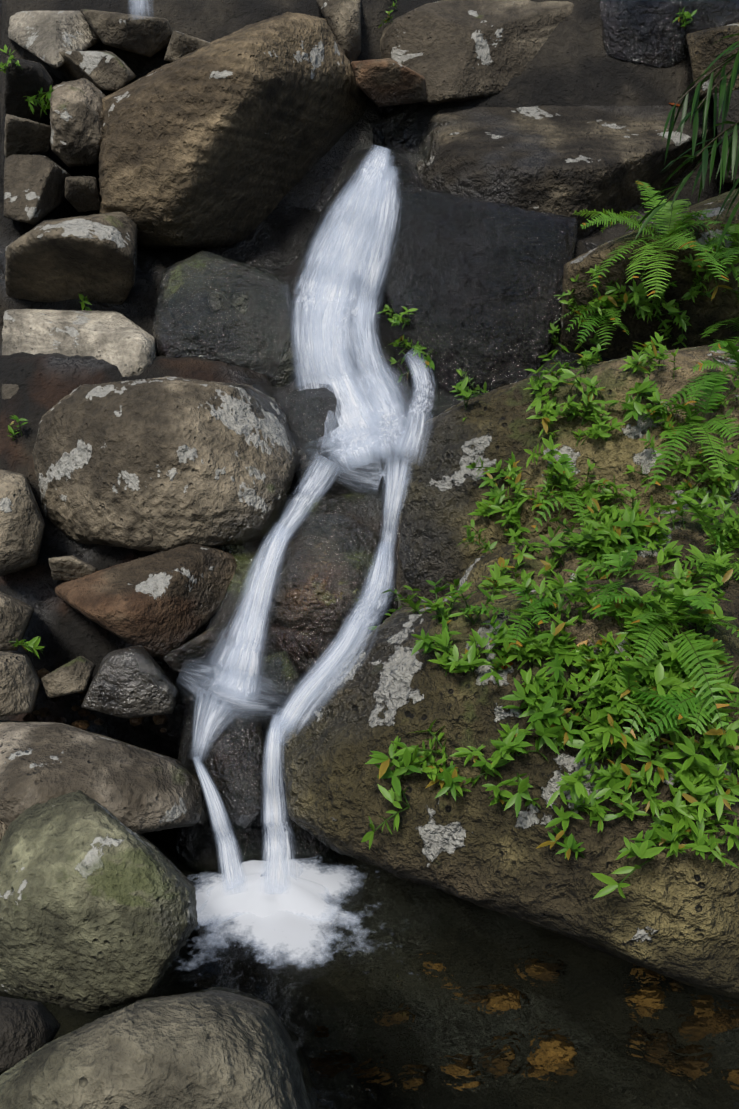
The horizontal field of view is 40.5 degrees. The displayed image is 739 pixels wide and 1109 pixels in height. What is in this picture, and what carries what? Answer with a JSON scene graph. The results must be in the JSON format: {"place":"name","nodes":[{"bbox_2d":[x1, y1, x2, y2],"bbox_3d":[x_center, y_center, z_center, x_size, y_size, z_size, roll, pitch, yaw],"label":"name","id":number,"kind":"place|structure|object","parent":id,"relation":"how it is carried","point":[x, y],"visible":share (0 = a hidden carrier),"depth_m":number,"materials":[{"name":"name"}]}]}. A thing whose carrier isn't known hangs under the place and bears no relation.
{"place":"outdoors","nodes":[
{"label":"outdoors","id":0,"kind":"place"},
{"bbox_2d":[129,718,141,726],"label":"pebble","id":1,"kind":"object","parent":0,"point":[134,722],"visible":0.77,"depth_m":2.75,"materials":[{"name":"brown stone"}]},
{"bbox_2d":[0,0,652,754],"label":"terrain ground","id":2,"kind":"structure","parent":0,"point":[274,242],"depth_m":3.85,"materials":[{"name":"black stone"}]},
{"bbox_2d":[5,211,137,304],"bbox_3d":[-1.205,-1.179,4.002,0.567,0.408,1.065,-4,17,-12],"label":"rock","id":3,"kind":"object","parent":2,"relation":"on","point":[93,257],"visible":0.85,"depth_m":3.65,"materials":[{"name":"grey stone"}]},
{"bbox_2d":[4,154,70,224],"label":"rock","id":4,"kind":"object","parent":3,"relation":"on","point":[34,189],"visible":0.98,"depth_m":3.77,"materials":[{"name":"grey stone"}]},
{"bbox_2d":[4,114,50,157],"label":"rock","id":5,"kind":"object","parent":4,"relation":"on","point":[24,136],"visible":0.85,"depth_m":3.86,"materials":[{"name":"grey stone"}]},
{"bbox_2d":[4,57,53,121],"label":"rock","id":6,"kind":"object","parent":5,"relation":"on","point":[31,78],"visible":0.69,"depth_m":3.84,"materials":[{"name":"black stone"}]},
{"bbox_2d":[49,78,105,167],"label":"rock","id":7,"kind":"object","parent":4,"relation":"on","point":[76,116],"visible":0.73,"depth_m":3.80,"materials":[{"name":"grey stone"}]},
{"bbox_2d":[65,176,99,212],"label":"rock","id":8,"kind":"object","parent":3,"relation":"on","point":[82,194],"visible":1,"depth_m":3.82,"materials":[{"name":"stone"}]},
{"bbox_2d":[81,645,178,718],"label":"wet rock","id":9,"kind":"object","parent":2,"relation":"on","point":[133,682],"visible":1,"depth_m":2.52,"materials":[{"name":"grey stone"}]},
{"bbox_2d":[153,715,167,724],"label":"pebble","id":10,"kind":"object","parent":9,"relation":"on","point":[159,719],"visible":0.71,"depth_m":2.77,"materials":[{"name":"brown stone"}]},
{"bbox_2d":[0,352,273,739],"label":"rock","id":11,"kind":"object","parent":2,"relation":"on","point":[64,631],"visible":0.1,"depth_m":3.13,"materials":[{"name":"black stone"}]},
{"bbox_2d":[1,384,18,399],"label":"rock","id":12,"kind":"object","parent":11,"relation":"on","point":[9,391],"visible":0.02,"depth_m":3.39,"materials":[{"name":"stone"}]},
{"bbox_2d":[0,469,44,575],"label":"rock","id":13,"kind":"object","parent":11,"relation":"attached to","point":[22,525],"visible":0.98,"depth_m":2.87,"materials":[{"name":"stone"}]},
{"bbox_2d":[2,309,157,376],"bbox_3d":[-1.086,-0.759,3.711,0.706,0.283,0.730,0,17,1],"label":"flat rock","id":14,"kind":"object","parent":11,"relation":"on","point":[126,346],"visible":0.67,"depth_m":3.53,"materials":[{"name":"beige stone"}]},
{"bbox_2d":[32,376,298,551],"bbox_3d":[-0.761,-0.303,3.506,1.061,0.690,1.278,0,17,1],"label":"lichen rock","id":15,"kind":"object","parent":11,"relation":"attached to","point":[166,463],"visible":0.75,"depth_m":2.97,"materials":[{"name":"stone"}]},
{"bbox_2d":[55,544,236,662],"bbox_3d":[-0.675,0.142,3.059,0.594,0.402,0.680,0,17,1],"label":"rock","id":16,"kind":"object","parent":2,"relation":"on","point":[158,606],"visible":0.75,"depth_m":2.81,"materials":[{"name":"brown stone"}]},
{"bbox_2d":[48,555,97,580],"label":"rock","id":17,"kind":"object","parent":16,"relation":"on","point":[69,568],"visible":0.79,"depth_m":2.88,"materials":[{"name":"grey stone"}]},
{"bbox_2d":[163,627,225,674],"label":"rock","id":18,"kind":"object","parent":16,"relation":"on","point":[200,647],"visible":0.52,"depth_m":2.69,"materials":[{"name":"grey stone"}]},
{"bbox_2d":[0,0,389,218],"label":"rock","id":19,"kind":"object","parent":2,"relation":"on","point":[209,20],"visible":0.04,"depth_m":4.50,"materials":[{"name":"black stone"}]},
{"bbox_2d":[8,10,100,68],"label":"rock","id":20,"kind":"object","parent":19,"relation":"on","point":[47,36],"visible":0.79,"depth_m":4.31,"materials":[{"name":"grey stone"}]},
{"bbox_2d":[80,9,172,57],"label":"rock","id":21,"kind":"object","parent":19,"relation":"on","point":[150,37],"visible":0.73,"depth_m":4.26,"materials":[{"name":"stone"}]},
{"bbox_2d":[128,0,151,18],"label":"waterfall","id":22,"kind":"object","parent":21,"relation":"on","point":[139,7],"visible":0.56,"depth_m":4.18,"materials":[{"name":"liquid"}]},
{"bbox_2d":[152,251,301,386],"bbox_3d":[-0.565,-0.883,3.907,0.642,0.582,0.942,0,17,1],"label":"wet rock","id":23,"kind":"object","parent":2,"relation":"on","point":[214,307],"visible":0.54,"depth_m":3.51,"materials":[{"name":"grey stone"}]},
{"bbox_2d":[98,12,365,248],"bbox_3d":[-0.638,-1.790,4.164,1.238,0.993,1.096,0,17,1],"label":"rock","id":24,"kind":"object","parent":2,"relation":"on","point":[232,138],"visible":0.92,"depth_m":3.80,"materials":[{"name":"brown stone"}]},
{"bbox_2d":[50,51,135,91],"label":"rock","id":25,"kind":"object","parent":24,"relation":"on","point":[106,70],"visible":0.85,"depth_m":4.11,"materials":[{"name":"grey stone"}]},
{"bbox_2d":[164,31,209,61],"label":"rock","id":26,"kind":"object","parent":24,"relation":"on","point":[180,44],"visible":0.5,"depth_m":4.17,"materials":[{"name":"grey stone"}]},
{"bbox_2d":[316,0,361,65],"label":"rock","id":27,"kind":"object","parent":24,"relation":"on","point":[342,18],"visible":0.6,"depth_m":4.21,"materials":[{"name":"grey stone"}]},
{"bbox_2d":[174,698,328,864],"bbox_3d":[-0.329,0.680,2.776,0.489,0.683,0.735,0,17,1],"label":"rock bed","id":28,"kind":"object","parent":2,"relation":"on","point":[198,843],"visible":0.08,"depth_m":2.44,"materials":[{"name":"black stone"}]},
{"bbox_2d":[183,651,284,724],"bbox_3d":[-0.326,0.297,2.472,0.237,0.243,0.464,-7,18,-22],"label":"water splash","id":29,"kind":"object","parent":28,"relation":"on","point":[222,695],"visible":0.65,"depth_m":2.28,"materials":[{"name":"liquid"}]},
{"bbox_2d":[201,523,291,708],"bbox_3d":[-0.338,0.150,2.642,0.195,0.404,0.396,3,17,9],"label":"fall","id":30,"kind":"object","parent":28,"relation":"on","point":[223,653],"visible":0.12,"depth_m":2.65,"materials":[{"name":"liquid"}]},
{"bbox_2d":[199,525,288,708],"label":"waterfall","id":31,"kind":"structure","parent":30,"relation":"attached to","point":[237,629],"depth_m":2.55,"materials":[{"name":"liquid"}]},
{"bbox_2d":[206,525,290,710],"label":"waterfall","id":32,"kind":"object","parent":28,"relation":"on","point":[253,660],"visible":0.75,"depth_m":2.60,"materials":[{"name":"liquid"}]},
{"bbox_2d":[259,651,303,706],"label":"rock","id":33,"kind":"object","parent":28,"relation":"on","point":[281,671],"visible":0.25,"depth_m":2.55,"materials":[{"name":"grey stone"}]},
{"bbox_2d":[192,490,401,700],"bbox_3d":[-0.231,0.173,3.422,0.818,0.858,1.119,0,17,1],"label":"rock bed","id":34,"kind":"object","parent":2,"relation":"on","point":[367,509],"visible":0.04,"depth_m":3.02,"materials":[{"name":"grey stone"}]},
{"bbox_2d":[295,458,374,493],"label":"rock","id":35,"kind":"object","parent":34,"relation":"on","point":[343,486],"visible":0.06,"depth_m":3.15,"materials":[{"name":"grey stone"}]},
{"bbox_2d":[332,451,409,492],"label":"waterfall","id":36,"kind":"structure","parent":34,"relation":"on","point":[384,475],"depth_m":3.05,"materials":[{"name":"liquid"}]},
{"bbox_2d":[265,511,383,643],"bbox_3d":[-0.141,0.079,3.099,0.386,0.501,0.810,0,17,1],"label":"rock","id":37,"kind":"object","parent":2,"relation":"on","point":[327,561],"visible":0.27,"depth_m":2.72,"materials":[{"name":"stone"}]},
{"bbox_2d":[263,453,344,552],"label":"waterfall","id":38,"kind":"structure","parent":37,"relation":"on","point":[317,490],"depth_m":3.01,"materials":[{"name":"liquid"}]},
{"bbox_2d":[299,148,391,475],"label":"waterfall","id":39,"kind":"object","parent":2,"relation":"on","point":[353,414],"visible":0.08,"depth_m":3.71,"materials":[{"name":"liquid"}]},
{"bbox_2d":[309,148,391,469],"bbox_3d":[-0.076,-0.941,3.507,0.312,1.055,1.332,0,17,1],"label":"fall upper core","id":40,"kind":"object","parent":2,"relation":"on","point":[344,412],"visible":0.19,"depth_m":3.69,"materials":[{"name":"liquid"}]},
{"bbox_2d":[313,152,425,457],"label":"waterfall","id":41,"kind":"structure","parent":40,"relation":"attached to","point":[385,409],"depth_m":3.58,"materials":[{"name":"liquid"}]},
{"bbox_2d":[303,144,397,469],"bbox_3d":[-0.080,-0.946,3.548,0.391,1.087,1.334,0,17,1],"label":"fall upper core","id":42,"kind":"object","parent":2,"relation":"on","point":[344,343],"visible":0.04,"depth_m":3.72,"materials":[{"name":"liquid"}]},
{"bbox_2d":[289,182,355,442],"bbox_3d":[-0.149,-0.909,3.719,0.292,0.966,0.762,0,17,1],"label":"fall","id":43,"kind":"object","parent":42,"relation":"attached to","point":[308,332],"visible":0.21,"depth_m":3.57,"materials":[{"name":"liquid"}]},
{"bbox_2d":[293,181,353,451],"bbox_3d":[-0.154,-0.904,3.699,0.275,0.959,0.761,0,17,1],"label":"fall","id":44,"kind":"object","parent":42,"relation":"attached to","point":[309,344],"visible":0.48,"depth_m":3.60,"materials":[{"name":"liquid"}]},
{"bbox_2d":[289,150,423,460],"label":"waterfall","id":45,"kind":"structure","parent":42,"relation":"attached to","point":[324,374],"depth_m":3.62,"materials":[{"name":"liquid"}]},
{"bbox_2d":[351,166,413,461],"bbox_3d":[0.032,-0.867,3.269,0.190,0.887,1.607,0,17,-1],"label":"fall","id":46,"kind":"object","parent":42,"relation":"attached to","point":[371,277],"visible":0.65,"depth_m":3.64,"materials":[{"name":"liquid"}]},
{"bbox_2d":[349,166,420,460],"bbox_3d":[0.039,-0.868,3.291,0.225,0.901,1.608,0,17,-1],"label":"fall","id":47,"kind":"object","parent":42,"relation":"attached to","point":[391,208],"visible":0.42,"depth_m":3.65,"materials":[{"name":"liquid"}]},
{"bbox_2d":[298,147,426,363],"bbox_3d":[0.036,-1.036,4.351,0.756,1.491,1.242,0,17,1],"label":"rock bed","id":48,"kind":"object","parent":2,"relation":"on","point":[386,333],"visible":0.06,"depth_m":4.01,"materials":[{"name":"grey stone"}]},
{"bbox_2d":[379,181,577,395],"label":"rock wall","id":49,"kind":"structure","parent":2,"relation":"on","point":[476,283],"depth_m":3.60,"materials":[{"name":"grey stone"}]},
{"bbox_2d":[280,570,738,999],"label":"rock","id":50,"kind":"object","parent":2,"relation":"on","point":[673,916],"visible":0.6,"depth_m":1.86,"materials":[{"name":"stone"}]},
{"bbox_2d":[259,715,289,893],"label":"waterfall","id":51,"kind":"object","parent":50,"relation":"attached to","point":[284,879],"visible":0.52,"depth_m":2.22,"materials":[{"name":"liquid"}]},
{"bbox_2d":[264,715,287,893],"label":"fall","id":52,"kind":"object","parent":50,"relation":"attached to","point":[277,873],"visible":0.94,"depth_m":2.15,"materials":[{"name":"liquid"}]},
{"bbox_2d":[268,709,296,743],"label":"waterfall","id":53,"kind":"structure","parent":52,"relation":"on","point":[281,727],"depth_m":2.01,"materials":[{"name":"liquid"}]},
{"bbox_2d":[261,714,295,878],"bbox_3d":[-0.200,0.548,2.203,0.112,0.445,0.240,0,17,1],"label":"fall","id":54,"kind":"object","parent":50,"relation":"attached to","point":[288,854],"visible":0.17,"depth_m":2.15,"materials":[{"name":"liquid"}]},
{"bbox_2d":[267,708,299,743],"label":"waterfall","id":55,"kind":"structure","parent":54,"relation":"on","point":[282,729],"depth_m":2.03,"materials":[{"name":"liquid"}]},
{"bbox_2d":[260,623,355,675],"bbox_3d":[-0.150,0.278,2.889,0.368,0.275,0.449,0,17,1],"label":"rock slab","id":56,"kind":"object","parent":50,"relation":"on","point":[304,650],"visible":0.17,"depth_m":2.66,"materials":[{"name":"grey stone"}]},
{"bbox_2d":[276,542,389,729],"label":"waterfall","id":57,"kind":"object","parent":50,"relation":"on","point":[334,650],"visible":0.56,"depth_m":2.01,"materials":[{"name":"liquid"}]},
{"bbox_2d":[277,541,396,735],"bbox_3d":[-0.002,0.157,2.377,0.181,0.215,0.870,4,17,14],"label":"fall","id":58,"kind":"object","parent":50,"relation":"on","point":[389,570],"visible":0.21,"depth_m":2.03,"materials":[{"name":"liquid"}]},
{"bbox_2d":[285,546,395,719],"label":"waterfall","id":59,"kind":"structure","parent":58,"relation":"attached to","point":[353,640],"depth_m":2.02,"materials":[{"name":"liquid"}]},
{"bbox_2d":[0,0,738,898],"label":"herbs","id":60,"kind":"object","parent":50,"relation":"on","point":[698,778],"visible":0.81,"depth_m":1.86,"materials":[{"name":"green plant"}]},
{"bbox_2d":[495,103,679,668],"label":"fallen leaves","id":61,"kind":"object","parent":50,"relation":"on","point":[511,663],"visible":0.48,"depth_m":1.90,"materials":[{"name":"plant"}]},
{"bbox_2d":[380,0,738,219],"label":"rock","id":62,"kind":"object","parent":2,"relation":"on","point":[572,63],"visible":0.08,"depth_m":4.39,"materials":[{"name":"grey stone"}]},
{"bbox_2d":[351,58,426,106],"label":"rock","id":63,"kind":"object","parent":62,"relation":"on","point":[386,82],"visible":1,"depth_m":4.10,"materials":[{"name":"brown stone"}]},
{"bbox_2d":[380,0,573,104],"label":"rock","id":64,"kind":"object","parent":62,"relation":"on","point":[456,50],"visible":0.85,"depth_m":4.36,"materials":[{"name":"stone"}]},
{"bbox_2d":[599,0,688,67],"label":"rock","id":65,"kind":"object","parent":62,"relation":"on","point":[647,32],"visible":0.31,"depth_m":4.35,"materials":[{"name":"grey stone"}]},
{"bbox_2d":[417,105,716,238],"bbox_3d":[0.865,-1.805,4.481,1.478,0.816,1.189,0,17,1],"label":"rock","id":66,"kind":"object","parent":2,"relation":"on","point":[568,161],"depth_m":4.11,"materials":[{"name":"grey stone"}]},
{"bbox_2d":[396,342,738,607],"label":"rock","id":67,"kind":"object","parent":2,"relation":"on","point":[444,495],"visible":0.42,"depth_m":2.57,"materials":[{"name":"stone"}]},
{"bbox_2d":[380,457,418,555],"bbox_3d":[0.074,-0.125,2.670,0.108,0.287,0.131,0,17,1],"label":"waterfall","id":68,"kind":"structure","parent":67,"relation":"attached to","point":[398,493],"depth_m":2.60,"materials":[{"name":"liquid"}]},
{"bbox_2d":[385,353,434,464],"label":"waterfall","id":69,"kind":"object","parent":67,"relation":"attached to","point":[423,419],"visible":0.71,"depth_m":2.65,"materials":[{"name":"liquid"}]},
{"bbox_2d":[455,502,738,593],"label":"rock","id":70,"kind":"object","parent":2,"relation":"on","point":[476,569],"visible":0.15,"depth_m":2.14,"materials":[{"name":"stone"}]},
{"bbox_2d":[462,181,738,740],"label":"ferns","id":71,"kind":"object","parent":2,"relation":"on","point":[621,560],"visible":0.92,"depth_m":2.04,"materials":[{"name":"green plant"}]},
{"bbox_2d":[560,189,738,358],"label":"rock","id":72,"kind":"object","parent":2,"relation":"on","point":[703,312],"visible":0.54,"depth_m":3.41,"materials":[{"name":"stone"}]},
{"bbox_2d":[713,90,738,184],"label":"rock","id":73,"kind":"object","parent":72,"relation":"on","point":[732,115],"visible":0.4,"depth_m":3.90,"materials":[{"name":"stone"}]},
{"bbox_2d":[686,23,738,97],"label":"rock","id":74,"kind":"object","parent":73,"relation":"on","point":[705,50],"visible":0.71,"depth_m":4.02,"materials":[{"name":"brown stone"}]},
{"bbox_2d":[675,0,738,33],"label":"rock","id":75,"kind":"object","parent":74,"relation":"on","point":[708,14],"visible":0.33,"depth_m":4.23,"materials":[{"name":"grey stone"}]},
{"bbox_2d":[633,33,738,258],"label":"grass","id":76,"kind":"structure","parent":2,"relation":"on","point":[724,100],"depth_m":2.98,"materials":[{"name":"green plant"}]},
{"bbox_2d":[0,753,738,1108],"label":"water pool","id":77,"kind":"structure","parent":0,"point":[452,1001],"depth_m":1.96,"materials":[{"name":"grey liquid"}]},
{"bbox_2d":[0,821,7,840],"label":"rock","id":78,"kind":"object","parent":77,"relation":"on","point":[3,828],"visible":0.08,"depth_m":2.19,"materials":[{"name":"beige stone"}]},
{"bbox_2d":[0,996,59,1072],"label":"rock","id":79,"kind":"object","parent":77,"relation":"on","point":[28,1027],"visible":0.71,"depth_m":1.55,"materials":[{"name":"grey stone"}]},
{"bbox_2d":[0,790,197,1012],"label":"boulder","id":80,"kind":"object","parent":77,"relation":"in","point":[98,904],"visible":0.9,"depth_m":1.90,"materials":[{"name":"stone"}]},
{"bbox_2d":[0,720,207,833],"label":"ledge rock","id":81,"kind":"object","parent":77,"relation":"on","point":[136,789],"visible":0.73,"depth_m":2.23,"materials":[{"name":"grey stone"}]},
{"bbox_2d":[0,651,40,716],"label":"rock","id":82,"kind":"object","parent":81,"relation":"on","point":[20,683],"visible":1,"depth_m":2.46,"materials":[{"name":"grey stone"}]},
{"bbox_2d":[0,591,33,650],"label":"rock","id":83,"kind":"object","parent":82,"relation":"on","point":[15,616],"visible":0.94,"depth_m":2.61,"materials":[{"name":"grey stone"}]},
{"bbox_2d":[37,668,48,679],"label":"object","id":84,"kind":"object","parent":82,"relation":"attached to","point":[43,672],"visible":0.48,"depth_m":2.81,"materials":[{"name":"brown stone"}]},
{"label":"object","id":85,"kind":"object","parent":82,"relation":"on","visible":0},
{"bbox_2d":[41,656,95,698],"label":"rock","id":86,"kind":"object","parent":85,"relation":"on","point":[73,676],"visible":1,"depth_m":2.54,"materials":[{"name":"grey stone"}]},
{"bbox_2d":[23,713,37,721],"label":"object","id":87,"kind":"object","parent":81,"relation":"on","point":[28,717],"visible":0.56,"depth_m":2.69,"materials":[{"name":"brown stone"}]},
{"bbox_2d":[54,717,61,722],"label":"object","id":88,"kind":"object","parent":81,"relation":"on","point":[57,719],"visible":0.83,"depth_m":2.70,"materials":[{"name":"brown stone"}]},
{"bbox_2d":[71,720,79,727],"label":"pebble","id":89,"kind":"object","parent":81,"relation":"on","point":[75,723],"visible":0.48,"depth_m":2.70,"materials":[{"name":"brown stone"}]},
{"bbox_2d":[78,720,89,729],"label":"pebble","id":90,"kind":"object","parent":81,"relation":"on","point":[84,724],"visible":0.71,"depth_m":2.71,"materials":[{"name":"brown stone"}]},
{"bbox_2d":[160,728,166,732],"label":"pebble","id":91,"kind":"object","parent":81,"relation":"on","point":[163,730],"visible":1,"depth_m":2.74,"materials":[{"name":"brown stone"}]},
{"bbox_2d":[0,990,309,1108],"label":"rock","id":92,"kind":"object","parent":77,"relation":"in","point":[215,1049],"visible":1,"depth_m":1.31,"materials":[{"name":"grey stone"}]},
{"bbox_2d":[200,709,267,828],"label":"wet rock","id":93,"kind":"object","parent":77,"relation":"on","point":[234,761],"visible":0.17,"depth_m":2.27,"materials":[{"name":"grey stone"}]},
{"bbox_2d":[197,860,344,934],"bbox_3d":[-0.227,0.752,2.290,0.374,0.069,0.287,0,17,1],"label":"foam splash","id":94,"kind":"object","parent":77,"relation":"on","point":[302,897],"visible":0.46,"depth_m":2.22,"materials":[{"name":"white liquid"}]},
{"bbox_2d":[192,858,379,968],"bbox_3d":[-0.260,0.788,2.238,0.616,0.030,0.525,0,17,1],"label":"foam splash","id":95,"kind":"object","parent":77,"relation":"on","point":[296,938],"visible":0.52,"depth_m":2.17,"materials":[{"name":"white liquid"}]},
{"bbox_2d":[180,860,403,969],"bbox_3d":[-0.173,0.796,2.245,0.922,0.012,0.730,0,17,1],"label":"water foam","id":96,"kind":"object","parent":77,"relation":"on","point":[280,952],"visible":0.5,"depth_m":2.14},
{"bbox_2d":[194,756,244,894],"bbox_3d":[-0.325,0.595,2.216,0.099,0.294,0.144,-6,18,-20],"label":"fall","id":97,"kind":"object","parent":96,"relation":"on","point":[217,815],"visible":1,"depth_m":2.22,"materials":[{"name":"liquid"}]},
{"bbox_2d":[189,688,226,760],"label":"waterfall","id":98,"kind":"structure","parent":97,"relation":"on","point":[212,721],"depth_m":2.21,"materials":[{"name":"liquid"}]},
{"bbox_2d":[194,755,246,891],"bbox_3d":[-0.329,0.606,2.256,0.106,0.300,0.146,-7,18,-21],"label":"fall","id":99,"kind":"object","parent":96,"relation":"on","point":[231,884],"visible":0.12,"depth_m":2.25,"materials":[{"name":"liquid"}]},
{"bbox_2d":[191,690,247,759],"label":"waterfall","id":100,"kind":"structure","parent":99,"relation":"on","point":[220,721],"depth_m":2.23,"materials":[{"name":"liquid"}]},
{"bbox_2d":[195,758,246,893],"bbox_3d":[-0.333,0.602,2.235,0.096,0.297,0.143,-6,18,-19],"label":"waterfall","id":101,"kind":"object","parent":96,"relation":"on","point":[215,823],"visible":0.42,"depth_m":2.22,"materials":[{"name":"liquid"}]}
]}

